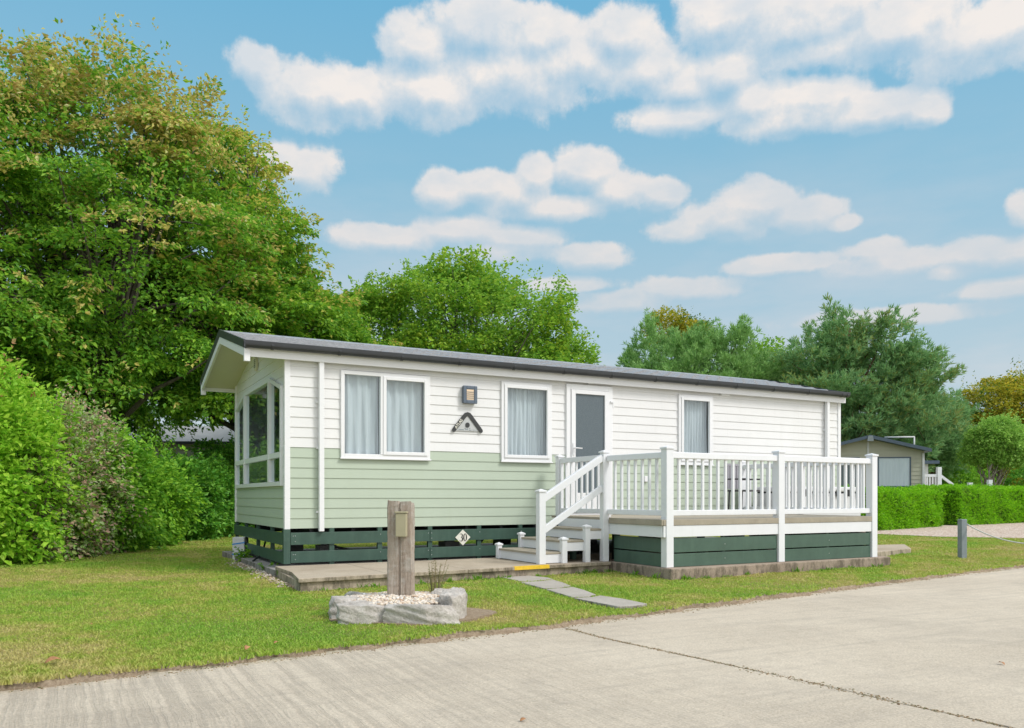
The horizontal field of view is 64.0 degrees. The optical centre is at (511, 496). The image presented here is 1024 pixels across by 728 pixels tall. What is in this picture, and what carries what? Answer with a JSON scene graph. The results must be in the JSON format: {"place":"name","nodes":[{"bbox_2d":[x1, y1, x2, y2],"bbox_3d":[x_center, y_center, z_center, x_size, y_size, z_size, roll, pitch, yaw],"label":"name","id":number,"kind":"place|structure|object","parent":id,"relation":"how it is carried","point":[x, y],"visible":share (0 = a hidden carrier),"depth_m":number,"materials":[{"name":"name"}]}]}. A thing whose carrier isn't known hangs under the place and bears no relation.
{"place":"outdoors","nodes":[
{"label":"outdoors","id":0,"kind":"place"},
{"bbox_2d":[347,591,439,605],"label":"planter gravel","id":1,"kind":"structure","parent":0,"point":[384,598],"depth_m":7.41,"materials":[{"name":"beige gravel"}]},
{"bbox_2d":[424,560,447,591],"bbox_3d":[-0.732,0.793,7.914,0.230,0.377,0.274,0,0,8],"label":"dry weed","id":2,"kind":"object","parent":1,"relation":"on","point":[431,572],"visible":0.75,"depth_m":7.92,"materials":[{"name":"brown plant"}]},
{"bbox_2d":[327,607,496,624],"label":"bare earth","id":3,"kind":"structure","parent":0,"point":[474,614],"depth_m":7.49,"materials":[{"name":"soil"}]},
{"bbox_2d":[328,596,359,618],"bbox_3d":[-1.523,1.062,7.497,0.288,0.336,0.461,0,0,4],"label":"boulder","id":4,"kind":"object","parent":3,"relation":"on","point":[333,602],"visible":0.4,"depth_m":7.31,"materials":[{"name":"stone"}]},
{"bbox_2d":[344,591,367,595],"bbox_3d":[-1.420,1.062,7.887,0.232,0.323,0.433,0,0,-45],"label":"boulder","id":5,"kind":"object","parent":3,"relation":"on","point":[349,593],"visible":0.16,"depth_m":7.86,"materials":[{"name":"stone"}]},
{"bbox_2d":[336,600,384,624],"bbox_3d":[-1.268,1.065,7.198,0.557,0.310,0.295,0,0,-20],"label":"boulder","id":6,"kind":"object","parent":3,"relation":"on","point":[358,611],"visible":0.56,"depth_m":7.07,"materials":[{"name":"stone"}]},
{"bbox_2d":[387,500,414,595],"bbox_3d":[-1.036,0.547,7.601,0.241,1.046,0.205,0,0,6],"label":"timber post","id":7,"kind":"object","parent":3,"relation":"on","point":[400,546],"visible":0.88,"depth_m":7.57,"materials":[{"name":"wood"}]},
{"bbox_2d":[382,604,459,624],"bbox_3d":[-0.783,1.068,7.123,0.686,0.304,0.290,0,0,3],"label":"boulder","id":8,"kind":"object","parent":3,"relation":"on","point":[428,614],"visible":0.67,"depth_m":7.03,"materials":[{"name":"stone"}]},
{"bbox_2d":[430,588,450,594],"bbox_3d":[-0.619,1.059,7.844,0.230,0.377,0.446,0,0,38],"label":"boulder","id":9,"kind":"object","parent":3,"relation":"on","point":[437,591],"visible":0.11,"depth_m":7.76,"materials":[{"name":"stone"}]},
{"bbox_2d":[438,587,467,618],"bbox_3d":[-0.531,1.049,7.379,0.242,0.450,0.387,0,0,18],"label":"boulder","id":10,"kind":"object","parent":3,"relation":"on","point":[456,598],"visible":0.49,"depth_m":7.29,"materials":[{"name":"stone"}]},
{"bbox_2d":[0,628,1005,727],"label":"road","id":11,"kind":"structure","parent":0,"point":[557,678],"depth_m":4.71,"materials":[{"name":"concrete"}]},
{"bbox_2d":[9,567,1022,691],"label":"edge debris","id":12,"kind":"object","parent":11,"relation":"on","point":[486,636],"visible":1,"depth_m":6.55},
{"bbox_2d":[565,628,1011,727],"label":"joint debris","id":13,"kind":"object","parent":11,"relation":"on","point":[878,697],"visible":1,"depth_m":5.03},
{"bbox_2d":[0,531,1023,690],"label":"lawn","id":14,"kind":"structure","parent":0,"point":[79,678],"depth_m":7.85,"materials":[{"name":"plant"}]},
{"bbox_2d":[45,656,60,662],"bbox_3d":[-2.973,1.053,5.313,0.057,0.027,0.100,12,14,43],"label":"fallen leaf","id":15,"kind":"object","parent":14,"relation":"on","point":[50,658],"visible":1,"depth_m":5.32,"materials":[{"name":"brown plant"}]},
{"bbox_2d":[0,338,109,564],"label":"dogwood shrub","id":16,"kind":"object","parent":14,"relation":"on","point":[25,417],"visible":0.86,"depth_m":13.53,"materials":[{"name":"green plant"}]},
{"bbox_2d":[0,66,135,413],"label":"hornbeam tree","id":17,"kind":"object","parent":14,"relation":"on","point":[18,180],"visible":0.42,"depth_m":19.09,"materials":[{"name":"green plant"}]},
{"bbox_2d":[2,380,151,561],"bbox_3d":[-8.191,-0.522,15.587,2.633,3.320,3.722,0,0,-28],"label":"copper shrub","id":18,"kind":"object","parent":14,"relation":"on","point":[95,422],"visible":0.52,"depth_m":14.99,"materials":[{"name":"green plant"}]},
{"bbox_2d":[0,391,154,532],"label":"holly shrub","id":19,"kind":"object","parent":14,"relation":"on","point":[120,428],"depth_m":24.36,"materials":[{"name":"green plant"}]},
{"bbox_2d":[66,411,206,552],"bbox_3d":[-8.256,-0.263,17.556,2.988,2.931,5.124,0,0,-10],"label":"hazel shrub","id":20,"kind":"object","parent":14,"relation":"on","point":[162,489],"visible":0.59,"depth_m":16.71,"materials":[{"name":"green plant"}]},
{"bbox_2d":[0,11,295,455],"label":"hornbeam tree","id":21,"kind":"object","parent":14,"relation":"on","point":[100,345],"visible":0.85,"depth_m":20.12,"materials":[{"name":"green plant"}]},
{"bbox_2d":[129,426,234,459],"bbox_3d":[-11.817,-0.975,31.742,10.400,3.550,4.010,0,0,-3],"label":"beige caravan","id":22,"kind":"object","parent":14,"relation":"on","point":[220,433],"visible":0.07,"depth_m":30.38,"materials":[{"name":"beige metal"}]},
{"bbox_2d":[158,430,254,540],"bbox_3d":[-8.352,-0.598,23.944,3.552,3.476,8.697,0,0,10],"label":"laurel shrub","id":23,"kind":"object","parent":14,"relation":"on","point":[215,480],"visible":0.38,"depth_m":21.45,"materials":[{"name":"green plant"}]},
{"bbox_2d":[93,100,367,527],"bbox_3d":[-8.706,-5.569,25.028,8.683,13.500,8.166,0,0,-28],"label":"maple tree","id":24,"kind":"object","parent":14,"relation":"on","point":[285,305],"visible":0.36,"depth_m":23.66,"materials":[{"name":"green plant"}]},
{"bbox_2d":[232,537,246,559],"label":"strapped block","id":25,"kind":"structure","parent":14,"relation":"on","point":[239,542],"depth_m":14.04,"materials":[{"name":"white plastic"}]},
{"bbox_2d":[231,545,252,561],"bbox_3d":[-4.437,0.952,13.623,0.353,0.319,0.328,0,0,7],"label":"leafy weed","id":26,"kind":"object","parent":14,"relation":"on","point":[245,553],"visible":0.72,"depth_m":13.55,"materials":[{"name":"green plant"}]},
{"bbox_2d":[226,560,293,587],"bbox_3d":[-3.812,1.090,11.990,0.333,0.054,4.786,0,0,-28],"label":"gravel strip","id":27,"kind":"object","parent":14,"relation":"on","point":[265,575],"visible":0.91,"depth_m":11.48,"materials":[{"name":"beige gravel"}]},
{"bbox_2d":[258,562,278,569],"bbox_3d":[-3.545,1.030,11.995,0.302,0.166,0.361,0,0,-3],"label":"weed","id":28,"kind":"object","parent":14,"relation":"on","point":[271,563],"visible":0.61,"depth_m":11.91,"materials":[{"name":"green plant"}]},
{"bbox_2d":[255,265,402,346],"bbox_3d":[-6.487,-3.372,27.221,5.987,9.122,6.278,0,0,-28],"label":"maple tree","id":29,"kind":"object","parent":14,"relation":"on","point":[359,332],"visible":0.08,"depth_m":26.75,"materials":[{"name":"green plant"}]},
{"bbox_2d":[277,565,608,591],"bbox_3d":[-0.872,1.086,11.487,4.630,0.168,1.850,0,0,-28],"label":"patio base","id":30,"kind":"object","parent":14,"relation":"on","point":[314,586],"visible":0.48,"depth_m":10.63,"materials":[{"name":"concrete"}]},
{"bbox_2d":[275,557,610,582],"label":"patio paving","id":31,"kind":"structure","parent":30,"relation":"on","point":[326,572],"depth_m":11.05,"materials":[{"name":"concrete"}]},
{"bbox_2d":[513,564,549,569],"bbox_3d":[0.268,0.971,11.319,0.586,0.050,0.052,0,0,-33],"label":"step edge marking","id":32,"kind":"object","parent":31,"relation":"on","point":[528,567],"visible":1,"depth_m":11.30,"materials":[{"name":"yellow paint"}]},
{"bbox_2d":[222,537,708,576],"bbox_3d":[0.887,1.077,16.045,11.820,0.145,4.500,0,0,-28],"label":"concrete base","id":33,"kind":"object","parent":14,"relation":"on","point":[594,549],"visible":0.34,"depth_m":13.50,"materials":[{"name":"grey concrete"}]},
{"bbox_2d":[200,329,850,563],"bbox_3d":[0.631,-0.837,15.965,12.066,3.686,4.495,0,0,-28],"label":"static caravan","id":34,"kind":"object","parent":33,"relation":"on","point":[340,442],"visible":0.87,"depth_m":13.16,"materials":[{"name":"white plastic"}]},
{"bbox_2d":[235,378,282,487],"bbox_3d":[-4.121,-0.983,13.415,0.183,1.645,3.720,0,0,-28],"label":"window","id":35,"kind":"structure","parent":34,"relation":"in","point":[260,455],"depth_m":13.70,"materials":[{"name":"white plastic"}]},
{"bbox_2d":[340,370,430,460],"bbox_3d":[-1.908,-1.206,12.358,1.426,1.297,0.170,0,0,-28],"label":"window","id":36,"kind":"structure","parent":34,"relation":"in","point":[404,400],"depth_m":12.33,"materials":[{"name":"white plastic"}]},
{"bbox_2d":[500,381,552,462],"bbox_3d":[0.213,-1.215,13.509,0.970,1.305,0.193,0,0,-28],"label":"window","id":37,"kind":"structure","parent":34,"relation":"in","point":[526,408],"depth_m":13.55,"materials":[{"name":"white plastic"}]},
{"bbox_2d":[565,384,612,514],"bbox_3d":[1.336,-0.790,14.014,0.940,2.240,0.165,0,0,-28],"label":"door","id":38,"kind":"structure","parent":34,"relation":"in","point":[588,408],"depth_m":14.01,"materials":[{"name":"white plastic"}]},
{"bbox_2d":[678,394,713,465],"bbox_3d":[3.368,-1.229,15.195,0.839,1.292,0.180,0,0,-28],"label":"window","id":39,"kind":"structure","parent":34,"relation":"in","point":[692,409],"depth_m":15.24,"materials":[{"name":"white plastic"}]},
{"bbox_2d":[334,244,601,364],"bbox_3d":[-1.735,-4.556,34.023,12.637,11.608,9.153,0,0,-28],"label":"oak tree","id":40,"kind":"object","parent":14,"relation":"on","point":[472,290],"visible":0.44,"depth_m":32.00,"materials":[{"name":"green plant"}]},
{"bbox_2d":[502,576,552,581],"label":"paving slab","id":41,"kind":"structure","parent":14,"relation":"on","point":[528,578],"depth_m":10.84,"materials":[{"name":"stone"}]},
{"bbox_2d":[521,580,570,588],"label":"paving slab","id":42,"kind":"structure","parent":14,"relation":"on","point":[549,584],"depth_m":10.10,"materials":[{"name":"concrete"}]},
{"bbox_2d":[133,392,976,483],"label":"woods","id":43,"kind":"object","parent":14,"relation":"on","point":[154,411],"depth_m":60.30,"materials":[{"name":"green plant"}]},
{"bbox_2d":[547,587,595,597],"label":"paving slab","id":44,"kind":"structure","parent":14,"relation":"on","point":[572,592],"depth_m":9.26,"materials":[{"name":"concrete"}]},
{"bbox_2d":[313,563,896,590],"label":"grass tufts","id":45,"kind":"object","parent":14,"relation":"on","point":[449,579],"visible":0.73,"depth_m":11.08,"materials":[{"name":"green plant"}]},
{"bbox_2d":[574,595,646,608],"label":"paving slab","id":46,"kind":"structure","parent":14,"relation":"on","point":[612,602],"depth_m":8.44,"materials":[{"name":"concrete"}]},
{"bbox_2d":[641,305,717,358],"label":"oak tree","id":47,"kind":"object","parent":14,"relation":"on","point":[679,320],"visible":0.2,"depth_m":49.04,"materials":[{"name":"green plant"}]},
{"bbox_2d":[615,308,790,381],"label":"pine tree","id":48,"kind":"object","parent":14,"relation":"on","point":[695,352],"visible":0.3,"depth_m":42.16,"materials":[{"name":"green plant"}]},
{"bbox_2d":[567,549,889,579],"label":"deck plinth","id":49,"kind":"structure","parent":14,"relation":"on","point":[711,571],"depth_m":11.78,"materials":[{"name":"concrete"}]},
{"bbox_2d":[495,446,878,567],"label":"veranda deck","id":50,"kind":"structure","parent":49,"relation":"on","point":[782,529],"depth_m":11.99,"materials":[{"name":"white plastic"}]},
{"bbox_2d":[727,463,759,509],"bbox_3d":[4.129,-0.145,14.564,0.464,0.901,0.528,0,0,45],"label":"folding chair","id":51,"kind":"object","parent":50,"relation":"on","point":[729,476],"visible":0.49,"depth_m":14.61,"materials":[{"name":"plastic"}]},
{"bbox_2d":[757,487,860,515],"bbox_3d":[5.699,0.379,15.685,2.040,1.138,0.805,0,0,-28],"label":"storage box","id":52,"kind":"object","parent":50,"relation":"on","point":[842,500],"visible":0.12,"depth_m":15.52,"materials":[{"name":"plastic"}]},
{"bbox_2d":[720,334,802,374],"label":"oak tree","id":53,"kind":"object","parent":14,"relation":"on","point":[766,342],"visible":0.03,"depth_m":46.14,"materials":[{"name":"green plant"}]},
{"bbox_2d":[753,292,969,471],"bbox_3d":[17.422,-4.609,42.117,10.469,11.529,9.147,0,0,-28],"label":"scots pine tree","id":54,"kind":"object","parent":14,"relation":"on","point":[838,355],"visible":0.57,"depth_m":39.95,"materials":[{"name":"green plant"}]},
{"bbox_2d":[841,435,931,487],"bbox_3d":[16.312,-0.797,39.959,4.860,3.753,10.100,0,0,11],"label":"neighbour caravan","id":55,"kind":"object","parent":14,"relation":"on","point":[900,463],"visible":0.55,"depth_m":35.27,"materials":[{"name":"painted metal cladding"},{"name":"roof felt"},{"name":"glass"}]},
{"bbox_2d":[841,457,859,486],"bbox_3d":[14.298,-0.835,35.689,1.550,1.770,0.050,0,0,11],"label":"window","id":56,"kind":"structure","parent":55,"relation":"in","point":[842,466],"depth_m":35.64,"materials":[{"name":"glass"}]},
{"bbox_2d":[877,457,910,487],"bbox_3d":[16.430,-0.835,35.257,1.340,1.770,0.050,0,0,11],"label":"window","id":57,"kind":"structure","parent":55,"relation":"in","point":[891,471],"depth_m":35.26,"materials":[{"name":"glass"}]},
{"bbox_2d":[841,483,946,530],"bbox_3d":[11.728,0.319,27.957,9.196,1.563,3.347,0,0,-20],"label":"clipped hedge","id":58,"kind":"object","parent":14,"relation":"on","point":[903,507],"visible":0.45,"depth_m":27.95,"materials":[{"name":"green plant"}]},
{"bbox_2d":[877,544,910,555],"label":"paving slab","id":59,"kind":"structure","parent":14,"relation":"on","point":[887,550],"depth_m":15.77,"materials":[{"name":"concrete"}]},
{"bbox_2d":[925,460,939,484],"bbox_3d":[18.615,-0.300,41.450,2.600,2.800,6.500,0,0,0],"label":"cream caravan","id":60,"kind":"object","parent":14,"relation":"on","point":[927,462],"visible":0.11,"depth_m":38.20,"materials":[{"name":"metal"}]},
{"bbox_2d":[894,387,981,484],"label":"cedar tree","id":61,"kind":"object","parent":14,"relation":"on","point":[949,464],"visible":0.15,"depth_m":44.37,"materials":[{"name":"green plant"}]},
{"bbox_2d":[925,467,992,485],"bbox_3d":[20.235,-0.135,37.465,3.440,2.470,0.330,0,0,0],"label":"white railing","id":62,"kind":"object","parent":14,"relation":"on","point":[937,477],"visible":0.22,"depth_m":37.49,"materials":[{"name":"white plastic"}]},
{"bbox_2d":[958,519,966,558],"bbox_3d":[8.113,0.760,14.753,0.143,0.720,0.110,0,0,-11],"label":"rope post","id":63,"kind":"object","parent":14,"relation":"on","point":[962,538],"visible":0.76,"depth_m":14.70,"materials":[{"name":"grey metal"}]},
{"bbox_2d":[967,524,1023,543],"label":"rope","id":64,"kind":"object","parent":63,"relation":"attached to","point":[994,536],"visible":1,"depth_m":14.21,"materials":[{"name":"beige fabric"}]},
{"bbox_2d":[906,483,1023,524],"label":"clipped hedge","id":65,"kind":"object","parent":14,"relation":"on","point":[978,504],"visible":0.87,"depth_m":32.16,"materials":[{"name":"green plant"}]},
{"bbox_2d":[942,462,997,485],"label":"holly shrub","id":66,"kind":"object","parent":14,"relation":"on","point":[962,478],"visible":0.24,"depth_m":46.40,"materials":[{"name":"green plant"}]},
{"bbox_2d":[950,358,1023,485],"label":"golden tree","id":67,"kind":"object","parent":14,"relation":"on","point":[1008,390],"visible":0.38,"depth_m":56.68,"materials":[{"name":"yellow plant"}]},
{"bbox_2d":[955,407,1023,485],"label":"willow tree","id":68,"kind":"object","parent":14,"relation":"on","point":[997,443],"visible":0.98,"depth_m":40.43,"materials":[{"name":"green plant"}]},
{"bbox_2d":[1002,465,1023,485],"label":"holly shrub","id":69,"kind":"object","parent":14,"relation":"on","point":[1017,473],"visible":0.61,"depth_m":46.11,"materials":[{"name":"green plant"}]},
{"bbox_2d":[0,0,1023,477],"label":"sky","id":70,"kind":"structure","parent":0,"point":[727,160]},
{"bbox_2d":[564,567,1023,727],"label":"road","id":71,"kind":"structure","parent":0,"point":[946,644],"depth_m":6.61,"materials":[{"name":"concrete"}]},
{"bbox_2d":[877,523,1023,538],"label":"gravel path","id":72,"kind":"structure","parent":0,"point":[1010,530],"depth_m":25.60,"materials":[{"name":"beige gravel"}]}
]}

